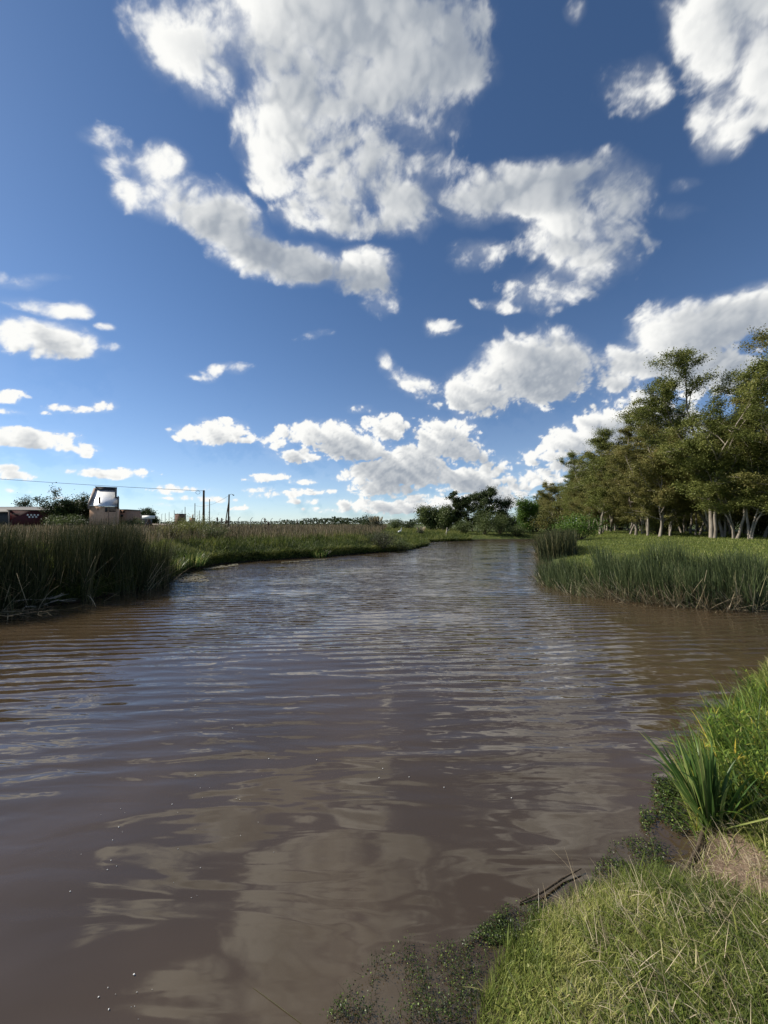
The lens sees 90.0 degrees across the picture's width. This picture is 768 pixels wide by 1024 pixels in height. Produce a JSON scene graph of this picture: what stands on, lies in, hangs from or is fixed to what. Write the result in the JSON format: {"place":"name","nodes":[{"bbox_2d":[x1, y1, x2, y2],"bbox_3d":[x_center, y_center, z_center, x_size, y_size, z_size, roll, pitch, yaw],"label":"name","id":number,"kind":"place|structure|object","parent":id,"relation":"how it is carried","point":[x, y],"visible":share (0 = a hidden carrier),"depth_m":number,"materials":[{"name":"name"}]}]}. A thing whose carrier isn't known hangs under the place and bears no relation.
{"place":"outdoors","nodes":[
{"label":"outdoors","id":0,"kind":"place"},
{"bbox_2d":[204,563,237,569],"bbox_3d":[-7.504,2.522,17.777,0.775,0.065,2.640,-1,-2,20],"label":"algae strip","id":1,"kind":"object","parent":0,"point":[222,566],"visible":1,"depth_m":17.71,"materials":[{"name":"green plant"}]},
{"bbox_2d":[0,540,767,1023],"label":"water","id":2,"kind":"structure","parent":0,"point":[492,710],"depth_m":3.10,"materials":[{"name":"brown liquid"}]},
{"bbox_2d":[0,604,85,617],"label":"dead branch","id":3,"kind":"object","parent":2,"relation":"on","point":[21,613],"visible":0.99,"depth_m":8.06,"materials":[{"name":"brown wood"}]},
{"bbox_2d":[0,515,190,619],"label":"bulrush bed","id":4,"kind":"object","parent":2,"relation":"in","point":[91,552],"visible":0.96,"depth_m":10.10,"materials":[{"name":"plant"}]},
{"bbox_2d":[169,573,209,582],"bbox_3d":[-7.362,2.413,14.095,1.536,0.048,2.904,1,-2,-30],"label":"algae mat","id":5,"kind":"object","parent":2,"relation":"on","point":[187,574],"visible":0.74,"depth_m":13.91,"materials":[{"name":"green plant"}]},
{"bbox_2d":[319,751,696,1023],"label":"water weed","id":6,"kind":"object","parent":2,"relation":"on","point":[667,787],"visible":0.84,"depth_m":1.84,"materials":[{"name":"green plant"}]},
{"bbox_2d":[519,868,580,902],"bbox_3d":[0.926,2.050,2.107,0.457,0.024,0.028,1,-2,-24],"label":"stick","id":7,"kind":"object","parent":2,"relation":"on","point":[549,886],"visible":0.94,"depth_m":2.09,"materials":[{"name":"brown wood"}]},
{"bbox_2d":[525,553,608,600],"bbox_3d":[5.752,1.985,13.010,2.199,1.440,6.635,0,-2,9],"label":"bulrush clump","id":8,"kind":"object","parent":2,"relation":"in","point":[559,573],"visible":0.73,"depth_m":11.99,"materials":[{"name":"plant"}]},
{"bbox_2d":[568,536,767,616],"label":"bulrush bed","id":9,"kind":"object","parent":2,"relation":"in","point":[737,582],"visible":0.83,"depth_m":9.61,"materials":[{"name":"plant"}]},
{"bbox_2d":[0,0,767,515],"bbox_3d":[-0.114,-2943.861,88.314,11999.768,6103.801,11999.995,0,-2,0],"label":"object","id":10,"kind":"structure","parent":0,"point":[376,58],"depth_m":4380.93,"materials":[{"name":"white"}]},
{"bbox_2d":[0,524,767,1023],"bbox_3d":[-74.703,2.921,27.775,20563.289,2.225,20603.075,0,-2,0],"label":"ground","id":11,"kind":"structure","parent":0,"point":[742,874],"depth_m":1.78,"materials":[{"name":"soil"}]},
{"bbox_2d":[11,492,36,506],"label":"tree","id":12,"kind":"object","parent":11,"relation":"on","point":[23,503],"visible":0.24,"depth_m":84.21,"materials":[{"name":"green plant"}]},
{"bbox_2d":[7,509,55,525],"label":"red brick shed","id":13,"kind":"object","parent":11,"relation":"on","point":[21,517],"visible":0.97,"depth_m":59.89,"materials":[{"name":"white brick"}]},
{"bbox_2d":[0,503,88,524],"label":"shed","id":14,"kind":"structure","parent":11,"relation":"on","point":[4,514],"depth_m":76.11,"materials":[{"name":"metal"}]},
{"bbox_2d":[18,594,75,606],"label":"driftwood branch","id":15,"kind":"object","parent":11,"relation":"on","point":[52,597],"visible":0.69,"depth_m":9.19,"materials":[{"name":"brown wood"}]},
{"bbox_2d":[41,513,64,525],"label":"bush","id":16,"kind":"object","parent":11,"relation":"on","point":[50,522],"visible":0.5,"depth_m":57.44,"materials":[{"name":"green plant"}]},
{"bbox_2d":[29,482,78,521],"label":"tree","id":17,"kind":"object","parent":11,"relation":"on","point":[61,507],"visible":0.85,"depth_m":60.77,"materials":[{"name":"green plant"}]},
{"bbox_2d":[45,514,86,526],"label":"bush","id":18,"kind":"object","parent":11,"relation":"on","point":[59,521],"visible":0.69,"depth_m":55.51,"materials":[{"name":"green plant"}]},
{"bbox_2d":[65,492,103,524],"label":"tree","id":19,"kind":"object","parent":11,"relation":"on","point":[81,509],"visible":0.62,"depth_m":62.65,"materials":[{"name":"green plant"}]},
{"bbox_2d":[88,486,119,525],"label":"house","id":20,"kind":"structure","parent":11,"relation":"on","point":[102,496],"depth_m":60.74,"materials":[{"name":"beige paint"}]},
{"bbox_2d":[119,509,141,524],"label":"brick building","id":21,"kind":"structure","parent":11,"relation":"on","point":[127,514],"depth_m":68.80,"materials":[{"name":"brown brick"}]},
{"bbox_2d":[120,517,143,524],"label":"bush","id":22,"kind":"object","parent":11,"relation":"on","point":[135,521],"visible":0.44,"depth_m":65.98,"materials":[{"name":"green plant"}]},
{"bbox_2d":[142,516,154,527],"bbox_3d":[-20.182,1.178,33.204,1.400,1.727,0.517,0,-2,0],"label":"panel stand","id":23,"kind":"object","parent":11,"relation":"on","point":[148,518],"visible":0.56,"depth_m":32.98,"materials":[{"name":"white paint"}]},
{"bbox_2d":[138,505,164,523],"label":"tree","id":24,"kind":"object","parent":11,"relation":"on","point":[148,512],"visible":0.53,"depth_m":109.01,"materials":[{"name":"green plant"}]},
{"bbox_2d":[149,516,195,541],"bbox_3d":[-11.150,0.959,19.879,2.027,1.502,2.523,-1,-2,38],"label":"bush","id":25,"kind":"object","parent":11,"relation":"on","point":[173,529],"visible":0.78,"depth_m":19.86,"materials":[{"name":"green plant"}]},
{"bbox_2d":[170,557,188,569],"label":"leaf tuft","id":26,"kind":"object","parent":11,"relation":"on","point":[184,563],"visible":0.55,"depth_m":14.96,"materials":[{"name":"green plant"}]},
{"bbox_2d":[175,514,185,523],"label":"brick hut","id":27,"kind":"object","parent":11,"relation":"on","point":[180,515],"visible":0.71,"depth_m":84.02,"materials":[{"name":"brown brick"}]},
{"bbox_2d":[175,550,208,566],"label":"leaf tuft","id":28,"kind":"object","parent":11,"relation":"on","point":[198,562],"visible":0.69,"depth_m":16.59,"materials":[{"name":"green plant"}]},
{"bbox_2d":[0,522,386,545],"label":"dry weeds","id":29,"kind":"object","parent":11,"relation":"on","point":[246,530],"visible":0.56,"depth_m":26.65,"materials":[{"name":"plant"}]},
{"bbox_2d":[170,510,225,539],"bbox_3d":[-12.046,0.821,23.867,3.514,1.981,3.710,2,-2,-42],"label":"bush","id":30,"kind":"object","parent":11,"relation":"on","point":[191,525],"visible":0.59,"depth_m":23.79,"materials":[{"name":"green plant"}]},
{"bbox_2d":[202,490,204,526],"bbox_3d":[-14.074,0.267,30.006,0.194,3.945,0.227,-1,-2,39],"label":"utility pole","id":31,"kind":"object","parent":11,"relation":"on","point":[203,514],"visible":0.72,"depth_m":29.97,"materials":[{"name":"brown wood"}]},
{"bbox_2d":[5,479,198,490],"bbox_3d":[-24.247,-2.273,27.079,21.145,1.085,0.026,1,-2,-16],"label":"overhead cable","id":32,"kind":"object","parent":31,"relation":"attached to","point":[100,485],"visible":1,"depth_m":28.08,"materials":[{"name":"black metal"}]},
{"bbox_2d":[197,521,230,540],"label":"bush","id":33,"kind":"object","parent":11,"relation":"on","point":[216,530],"visible":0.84,"depth_m":21.83,"materials":[{"name":"green plant"}]},
{"bbox_2d":[224,494,233,525],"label":"utility pole","id":34,"kind":"object","parent":11,"relation":"on","point":[228,507],"visible":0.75,"depth_m":42.02,"materials":[{"name":"brown wood"}]},
{"bbox_2d":[2,526,471,606],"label":"meadow grass","id":35,"kind":"structure","parent":11,"relation":"on","point":[284,541],"depth_m":21.45,"materials":[{"name":"green plant"}]},
{"bbox_2d":[308,549,330,557],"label":"leaf tuft","id":36,"kind":"object","parent":11,"relation":"on","point":[321,556],"visible":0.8,"depth_m":22.53,"materials":[{"name":"green plant"}]},
{"bbox_2d":[159,516,573,524],"bbox_3d":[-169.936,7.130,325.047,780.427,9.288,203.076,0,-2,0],"label":"distant wood","id":37,"kind":"object","parent":11,"relation":"on","point":[337,521],"visible":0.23,"depth_m":254.97,"materials":[{"name":"green plant"}]},
{"bbox_2d":[359,512,373,525],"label":"bush","id":38,"kind":"object","parent":11,"relation":"on","point":[367,521],"visible":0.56,"depth_m":61.53,"materials":[{"name":"green plant"}]},
{"bbox_2d":[369,515,383,527],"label":"pampas grass","id":39,"kind":"object","parent":11,"relation":"on","point":[375,519],"depth_m":55.66,"materials":[{"name":"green plant"}]},
{"bbox_2d":[361,529,400,548],"bbox_3d":[-0.224,1.866,27.202,3.394,1.599,3.286,0,-2,0],"label":"bush","id":40,"kind":"object","parent":11,"relation":"on","point":[384,536],"visible":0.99,"depth_m":27.01,"materials":[{"name":"green plant"}]},
{"bbox_2d":[386,518,404,527],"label":"bush","id":41,"kind":"object","parent":11,"relation":"on","point":[395,523],"visible":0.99,"depth_m":65.41,"materials":[{"name":"green plant"}]},
{"bbox_2d":[389,535,415,550],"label":"bush","id":42,"kind":"object","parent":11,"relation":"on","point":[401,544],"visible":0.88,"depth_m":28.31,"materials":[{"name":"green plant"}]},
{"bbox_2d":[401,521,416,527],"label":"bush","id":43,"kind":"object","parent":11,"relation":"on","point":[409,524],"visible":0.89,"depth_m":69.42,"materials":[{"name":"green plant"}]},
{"bbox_2d":[413,502,441,529],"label":"willow","id":44,"kind":"object","parent":11,"relation":"on","point":[422,516],"visible":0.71,"depth_m":59.43,"materials":[{"name":"green plant"}]},
{"bbox_2d":[425,502,460,529],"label":"willow","id":45,"kind":"object","parent":11,"relation":"on","point":[445,519],"visible":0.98,"depth_m":57.40,"materials":[{"name":"green plant"}]},
{"bbox_2d":[443,490,471,529],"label":"poplar","id":46,"kind":"object","parent":11,"relation":"on","point":[461,506],"visible":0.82,"depth_m":57.12,"materials":[{"name":"green plant"}]},
{"bbox_2d":[454,517,475,532],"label":"bush","id":47,"kind":"object","parent":11,"relation":"on","point":[468,526],"visible":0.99,"depth_m":50.61,"materials":[{"name":"green plant"}]},
{"bbox_2d":[463,500,474,530],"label":"poplar","id":48,"kind":"object","parent":11,"relation":"on","point":[468,513],"visible":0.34,"depth_m":60.40,"materials":[{"name":"green plant"}]},
{"bbox_2d":[465,485,497,524],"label":"tree","id":49,"kind":"object","parent":11,"relation":"on","point":[491,493],"visible":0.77,"depth_m":56.91,"materials":[{"name":"green plant"}]},
{"bbox_2d":[465,501,505,534],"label":"bush","id":50,"kind":"object","parent":11,"relation":"on","point":[484,525],"visible":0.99,"depth_m":49.41,"materials":[{"name":"green plant"}]},
{"bbox_2d":[488,509,511,533],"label":"bush","id":51,"kind":"object","parent":11,"relation":"on","point":[501,526],"visible":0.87,"depth_m":50.60,"materials":[{"name":"green plant"}]},
{"bbox_2d":[490,495,516,528],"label":"poplar","id":52,"kind":"object","parent":11,"relation":"on","point":[502,504],"visible":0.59,"depth_m":57.36,"materials":[{"name":"green plant"}]},
{"bbox_2d":[507,512,518,528],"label":"bush","id":53,"kind":"object","parent":11,"relation":"on","point":[512,519],"visible":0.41,"depth_m":63.34,"materials":[{"name":"green plant"}]},
{"bbox_2d":[503,525,527,535],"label":"bush","id":54,"kind":"object","parent":11,"relation":"on","point":[518,532],"visible":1,"depth_m":48.55,"materials":[{"name":"green plant"}]},
{"bbox_2d":[510,495,542,533],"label":"tree","id":55,"kind":"object","parent":11,"relation":"on","point":[524,509],"visible":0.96,"depth_m":51.44,"materials":[{"name":"green plant"}]},
{"bbox_2d":[519,514,548,531],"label":"bush","id":56,"kind":"object","parent":11,"relation":"on","point":[537,528],"visible":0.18,"depth_m":55.65,"materials":[{"name":"green plant"}]},
{"bbox_2d":[532,487,562,526],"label":"grove tree","id":57,"kind":"object","parent":11,"relation":"on","point":[546,489],"visible":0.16,"depth_m":107.60,"materials":[{"name":"green plant"}]},
{"bbox_2d":[524,508,574,532],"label":"bush","id":58,"kind":"object","parent":11,"relation":"on","point":[544,517],"visible":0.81,"depth_m":49.67,"materials":[{"name":"green plant"}]},
{"bbox_2d":[537,479,566,518],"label":"grove tree","id":59,"kind":"object","parent":11,"relation":"on","point":[544,485],"visible":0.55,"depth_m":99.35,"materials":[{"name":"green plant"}]},
{"bbox_2d":[540,485,569,525],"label":"grove tree","id":60,"kind":"object","parent":11,"relation":"on","point":[552,487],"visible":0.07,"depth_m":103.37,"materials":[{"name":"green plant"}]},
{"bbox_2d":[527,526,583,561],"bbox_3d":[10.168,1.943,22.997,3.796,2.294,9.177,-1,-2,20],"label":"bulrush clump","id":61,"kind":"object","parent":11,"relation":"on","point":[547,545],"visible":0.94,"depth_m":20.41,"materials":[{"name":"plant"}]},
{"bbox_2d":[549,469,576,516],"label":"grove tree","id":62,"kind":"object","parent":11,"relation":"on","point":[565,498],"visible":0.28,"depth_m":82.30,"materials":[{"name":"green plant"}]},
{"bbox_2d":[562,473,588,527],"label":"grove tree","id":63,"kind":"object","parent":11,"relation":"on","point":[571,497],"visible":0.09,"depth_m":79.58,"materials":[{"name":"green plant"}]},
{"bbox_2d":[553,450,599,524],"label":"grove tree","id":64,"kind":"object","parent":11,"relation":"on","point":[571,456],"visible":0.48,"depth_m":54.86,"materials":[{"name":"green plant"}]},
{"bbox_2d":[565,460,590,523],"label":"grove tree","id":65,"kind":"object","parent":11,"relation":"on","point":[571,511],"visible":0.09,"depth_m":69.75,"materials":[{"name":"green plant"}]},
{"bbox_2d":[547,510,612,539],"bbox_3d":[16.859,1.125,33.705,6.483,2.813,5.381,0,-2,0],"label":"bush","id":66,"kind":"object","parent":11,"relation":"on","point":[571,524],"visible":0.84,"depth_m":33.49,"materials":[{"name":"green plant"}]},
{"bbox_2d":[566,449,617,530],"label":"grove tree","id":67,"kind":"object","parent":11,"relation":"on","point":[572,503],"visible":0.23,"depth_m":60.23,"materials":[{"name":"green plant"}]},
{"bbox_2d":[573,465,620,532],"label":"grove tree","id":68,"kind":"object","parent":11,"relation":"on","point":[595,513],"visible":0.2,"depth_m":49.80,"materials":[{"name":"green plant"}]},
{"bbox_2d":[562,425,633,533],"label":"grove tree","id":69,"kind":"object","parent":11,"relation":"on","point":[600,493],"visible":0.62,"depth_m":45.30,"materials":[{"name":"green plant"}]},
{"bbox_2d":[583,479,625,529],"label":"grove tree","id":70,"kind":"object","parent":11,"relation":"on","point":[608,517],"visible":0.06,"depth_m":61.72,"materials":[{"name":"green plant"}]},
{"bbox_2d":[595,473,623,530],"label":"grove tree","id":71,"kind":"object","parent":11,"relation":"on","point":[611,519],"visible":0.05,"depth_m":57.49,"materials":[{"name":"green plant"}]},
{"bbox_2d":[452,530,767,587],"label":"lawn","id":72,"kind":"structure","parent":11,"relation":"on","point":[687,535],"depth_m":24.73,"materials":[{"name":"green plant"}]},
{"bbox_2d":[464,657,767,1023],"bbox_3d":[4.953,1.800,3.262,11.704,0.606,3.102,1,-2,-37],"label":"turf","id":73,"kind":"structure","parent":11,"relation":"on","point":[563,925],"depth_m":1.66,"materials":[{"name":"green plant"}]},
{"bbox_2d":[584,422,652,534],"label":"grove tree","id":74,"kind":"object","parent":11,"relation":"on","point":[616,502],"visible":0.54,"depth_m":40.23,"materials":[{"name":"green plant"}]},
{"bbox_2d":[605,513,638,529],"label":"scrub","id":75,"kind":"object","parent":11,"relation":"on","point":[619,525],"visible":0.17,"depth_m":67.95,"materials":[{"name":"green plant"}]},
{"bbox_2d":[520,766,767,1023],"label":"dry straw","id":76,"kind":"object","parent":11,"relation":"on","point":[658,904],"visible":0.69,"depth_m":1.73,"materials":[{"name":"plant"}]},
{"bbox_2d":[605,442,684,535],"bbox_3d":[25.099,-2.321,37.324,6.507,9.702,5.734,-1,-2,28],"label":"grove tree","id":77,"kind":"object","parent":11,"relation":"on","point":[623,450],"visible":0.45,"depth_m":37.03,"materials":[{"name":"green plant"}]},
{"bbox_2d":[605,405,688,533],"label":"grove tree","id":78,"kind":"object","parent":11,"relation":"on","point":[644,445],"visible":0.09,"depth_m":44.05,"materials":[{"name":"green plant"}]},
{"bbox_2d":[608,421,695,535],"bbox_3d":[24.524,-3.419,35.850,7.296,12.013,7.687,0,-2,-9],"label":"grove tree","id":79,"kind":"object","parent":11,"relation":"on","point":[663,498],"visible":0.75,"depth_m":34.54,"materials":[{"name":"green plant"}]},
{"bbox_2d":[611,404,708,531],"bbox_3d":[27.817,-4.433,37.685,6.794,14.011,9.439,2,-2,-44],"label":"grove tree","id":80,"kind":"object","parent":11,"relation":"on","point":[641,424],"visible":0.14,"depth_m":38.89,"materials":[{"name":"green plant"}]},
{"bbox_2d":[638,515,688,534],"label":"bush","id":81,"kind":"object","parent":11,"relation":"on","point":[654,523],"visible":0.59,"depth_m":40.66,"materials":[{"name":"green plant"}]},
{"bbox_2d":[620,369,716,525],"bbox_3d":[25.633,-4.799,32.715,8.908,14.545,6.411,0,-2,-8],"label":"grove tree","id":82,"kind":"object","parent":11,"relation":"on","point":[665,393],"visible":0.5,"depth_m":32.95,"materials":[{"name":"green plant"}]},
{"bbox_2d":[636,450,702,535],"bbox_3d":[27.550,-1.837,36.087,6.048,8.604,6.289,0,-2,7],"label":"grove tree","id":83,"kind":"object","parent":11,"relation":"on","point":[688,509],"visible":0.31,"depth_m":34.95,"materials":[{"name":"green plant"}]},
{"bbox_2d":[681,827,704,878],"bbox_3d":[1.788,2.007,2.231,0.737,0.067,0.034,1,-2,-39],"label":"root","id":84,"kind":"object","parent":11,"relation":"on","point":[697,848],"visible":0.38,"depth_m":2.27,"materials":[{"name":"brown wood"}]},
{"bbox_2d":[624,346,767,537],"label":"grove tree","id":85,"kind":"object","parent":11,"relation":"on","point":[759,384],"visible":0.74,"depth_m":30.71,"materials":[{"name":"green plant"}]},
{"bbox_2d":[683,465,710,535],"bbox_3d":[31.532,-1.892,38.427,5.934,8.809,4.271,1,-2,-33],"label":"grove tree","id":86,"kind":"object","parent":11,"relation":"on","point":[696,515],"visible":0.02,"depth_m":37.37,"materials":[{"name":"green plant"}]},
{"bbox_2d":[637,667,767,840],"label":"arching grass","id":87,"kind":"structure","parent":11,"relation":"on","point":[722,770],"depth_m":2.91,"materials":[{"name":"green plant"}]},
{"bbox_2d":[640,722,766,831],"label":"iris clump","id":88,"kind":"object","parent":11,"relation":"on","point":[707,788],"visible":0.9,"depth_m":2.45,"materials":[{"name":"green plant"}]},
{"bbox_2d":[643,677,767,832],"bbox_3d":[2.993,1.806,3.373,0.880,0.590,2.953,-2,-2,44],"label":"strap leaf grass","id":89,"kind":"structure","parent":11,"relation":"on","point":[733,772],"depth_m":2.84,"materials":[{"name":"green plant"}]},
{"bbox_2d":[653,435,762,536],"bbox_3d":[28.141,-2.840,32.974,7.438,10.567,7.060,0,-2,5],"label":"grove tree","id":90,"kind":"object","parent":11,"relation":"on","point":[719,518],"visible":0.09,"depth_m":33.16,"materials":[{"name":"green plant"}]},
{"bbox_2d":[687,509,738,532],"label":"scrub","id":91,"kind":"object","parent":11,"relation":"on","point":[699,517],"visible":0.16,"depth_m":45.48,"materials":[{"name":"green plant"}]},
{"bbox_2d":[676,406,767,538],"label":"grove tree","id":92,"kind":"object","parent":11,"relation":"on","point":[721,467],"visible":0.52,"depth_m":29.63,"materials":[{"name":"green plant"}]},
{"bbox_2d":[683,417,767,534],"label":"grove tree","id":93,"kind":"object","parent":11,"relation":"on","point":[701,529],"visible":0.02,"depth_m":38.58,"materials":[{"name":"green plant"}]},
{"bbox_2d":[701,708,757,756],"bbox_3d":[2.696,1.766,2.969,0.372,0.389,0.357,1,-2,-39],"label":"leafy weed","id":94,"kind":"object","parent":11,"relation":"on","point":[719,731],"visible":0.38,"depth_m":2.97,"materials":[{"name":"green plant"}]},
{"bbox_2d":[697,420,767,538],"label":"grove tree","id":95,"kind":"object","parent":11,"relation":"on","point":[749,502],"visible":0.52,"depth_m":28.67,"materials":[{"name":"green plant"}]},
{"bbox_2d":[702,696,765,741],"bbox_3d":[2.993,1.772,3.271,0.493,0.406,0.334,-1,-2,19],"label":"leafy weed","id":96,"kind":"object","parent":11,"relation":"on","point":[733,714],"visible":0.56,"depth_m":3.29,"materials":[{"name":"green plant"}]},
{"bbox_2d":[702,738,767,799],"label":"leafy weed","id":97,"kind":"object","parent":11,"relation":"on","point":[762,783],"visible":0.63,"depth_m":2.57,"materials":[{"name":"green plant"}]},
{"bbox_2d":[709,403,767,467],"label":"grove tree","id":98,"kind":"object","parent":11,"relation":"on","point":[756,415],"visible":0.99,"depth_m":26.63,"materials":[{"name":"green plant"}]},
{"bbox_2d":[713,323,767,502],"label":"grove tree","id":99,"kind":"object","parent":11,"relation":"on","point":[763,337],"visible":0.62,"depth_m":27.53,"materials":[{"name":"green plant"}]},
{"bbox_2d":[717,717,767,766],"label":"leafy weed","id":100,"kind":"object","parent":11,"relation":"on","point":[751,749],"visible":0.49,"depth_m":2.79,"materials":[{"name":"green plant"}]},
{"bbox_2d":[726,504,767,534],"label":"scrub","id":101,"kind":"object","parent":11,"relation":"on","point":[751,512],"visible":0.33,"depth_m":37.55,"materials":[{"name":"green plant"}]},
{"bbox_2d":[729,667,767,711],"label":"leafy weed","id":102,"kind":"object","parent":11,"relation":"on","point":[756,689],"visible":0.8,"depth_m":3.73,"materials":[{"name":"green plant"}]},
{"bbox_2d":[735,705,767,745],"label":"leafy weed","id":103,"kind":"object","parent":11,"relation":"on","point":[764,726],"visible":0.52,"depth_m":3.06,"materials":[{"name":"green plant"}]},
{"bbox_2d":[735,429,767,522],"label":"grove tree","id":104,"kind":"object","parent":11,"relation":"on","point":[760,519],"visible":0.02,"depth_m":35.77,"materials":[{"name":"green plant"}]},
{"bbox_2d":[737,516,767,534],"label":"scrub","id":105,"kind":"object","parent":11,"relation":"on","point":[757,527],"visible":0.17,"depth_m":37.57,"materials":[{"name":"green plant"}]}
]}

